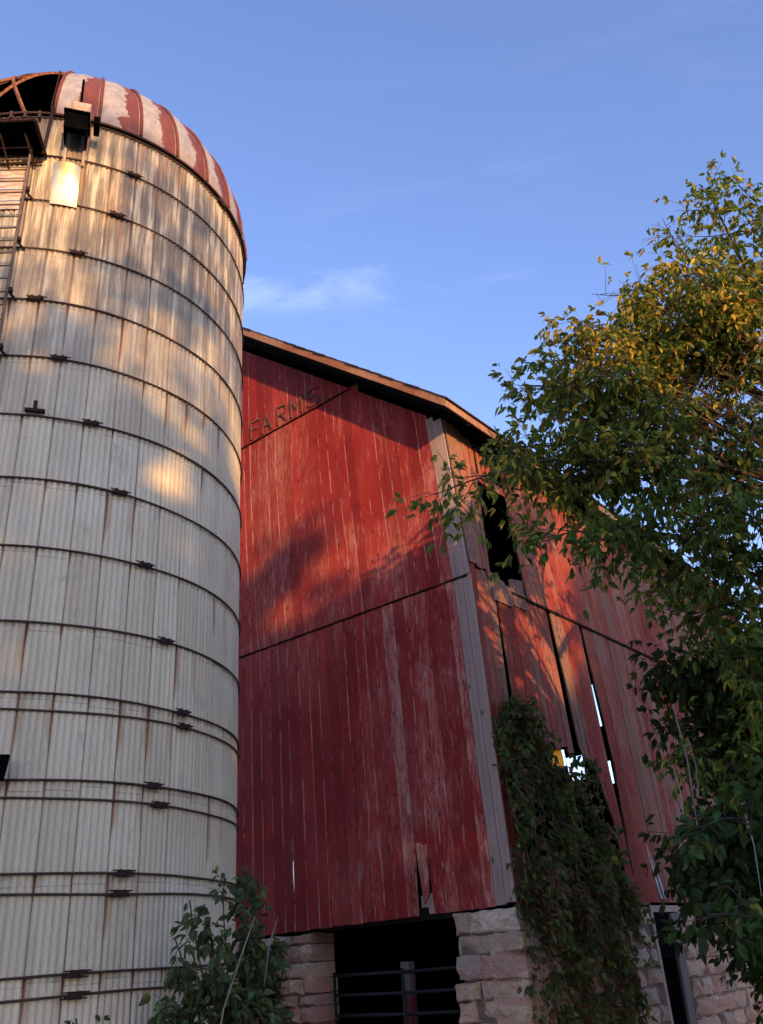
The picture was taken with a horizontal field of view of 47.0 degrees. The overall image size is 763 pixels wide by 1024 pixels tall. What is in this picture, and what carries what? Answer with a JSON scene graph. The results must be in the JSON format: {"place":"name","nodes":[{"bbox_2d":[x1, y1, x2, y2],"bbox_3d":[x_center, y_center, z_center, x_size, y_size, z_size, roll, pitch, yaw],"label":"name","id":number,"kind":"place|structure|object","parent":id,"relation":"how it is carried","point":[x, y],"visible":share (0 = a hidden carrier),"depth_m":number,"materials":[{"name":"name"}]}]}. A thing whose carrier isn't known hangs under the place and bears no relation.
{"place":"outdoors","nodes":[
{"label":"outdoors","id":0,"kind":"place"},
{"bbox_2d":[0,0,762,874],"label":"sky","id":1,"kind":"structure","parent":0,"point":[412,183],"materials":[{"name":"blue"}]},
{"bbox_3d":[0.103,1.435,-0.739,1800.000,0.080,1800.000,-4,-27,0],"label":"ground","id":2,"kind":"structure","parent":0,"visible":0},
{"bbox_2d":[62,1015,110,1023],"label":"weed clump","id":3,"kind":"object","parent":2,"relation":"on","point":[98,1017],"visible":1,"depth_m":6.03,"materials":[{"name":"green plant"}]},
{"bbox_2d":[0,70,246,1023],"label":"silo","id":4,"kind":"object","parent":2,"relation":"on","point":[123,254],"visible":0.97,"depth_m":9.18,"materials":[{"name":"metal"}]},
{"bbox_2d":[0,167,24,208],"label":"chute door","id":5,"kind":"structure","parent":4,"relation":"in","point":[14,198],"depth_m":10.54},
{"bbox_2d":[138,865,295,1023],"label":"sapling shrub","id":6,"kind":"object","parent":2,"relation":"on","point":[246,1002],"visible":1,"depth_m":7.30,"materials":[{"name":"green plant"}]},
{"bbox_2d":[400,961,418,1023],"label":"wooden post","id":7,"kind":"object","parent":2,"relation":"on","point":[411,999],"visible":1,"depth_m":11.45,"materials":[{"name":"paint"}]},
{"bbox_2d":[235,327,762,1023],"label":"barn","id":8,"kind":"structure","parent":2,"relation":"on","point":[389,667],"depth_m":13.48,"materials":[{"name":"red paint"}]},
{"bbox_2d":[253,944,291,1023],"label":"ivy patch","id":9,"kind":"object","parent":8,"relation":"attached to","point":[275,995],"visible":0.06,"depth_m":12.18,"materials":[{"name":"green plant"}]},
{"bbox_2d":[333,965,460,1023],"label":"pipe gate","id":10,"kind":"structure","parent":8,"relation":"attached to","point":[403,992],"depth_m":11.34,"materials":[{"name":"metal"}]},
{"bbox_2d":[550,749,563,767],"bbox_3d":[4.918,6.995,24.841,0.504,0.560,0.060,-24,-33,33],"label":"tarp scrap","id":11,"kind":"object","parent":8,"relation":"attached to","point":[558,753],"visible":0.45,"depth_m":24.76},
{"bbox_2d":[490,692,661,1023],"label":"climbing vine","id":12,"kind":"object","parent":8,"relation":"attached to","point":[583,915],"visible":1,"depth_m":11.38,"materials":[{"name":"green plant"}]},
{"bbox_2d":[385,149,762,895],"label":"box elder tree","id":13,"kind":"object","parent":2,"relation":"on","point":[667,361],"visible":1,"depth_m":8.98,"materials":[{"name":"green plant"}]},
{"bbox_2d":[615,587,762,981],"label":"shade tree","id":14,"kind":"object","parent":2,"relation":"on","point":[738,866],"visible":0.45,"depth_m":9.03,"materials":[{"name":"green plant"}]},
{"bbox_2d":[661,755,762,1022],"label":"maple sapling","id":15,"kind":"object","parent":2,"relation":"on","point":[693,852],"visible":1,"depth_m":6.01,"materials":[{"name":"green plant"}]},
{"bbox_2d":[671,845,762,1023],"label":"tangled bush","id":16,"kind":"object","parent":2,"relation":"on","point":[758,987],"visible":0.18,"depth_m":10.44,"materials":[{"name":"green plant"}]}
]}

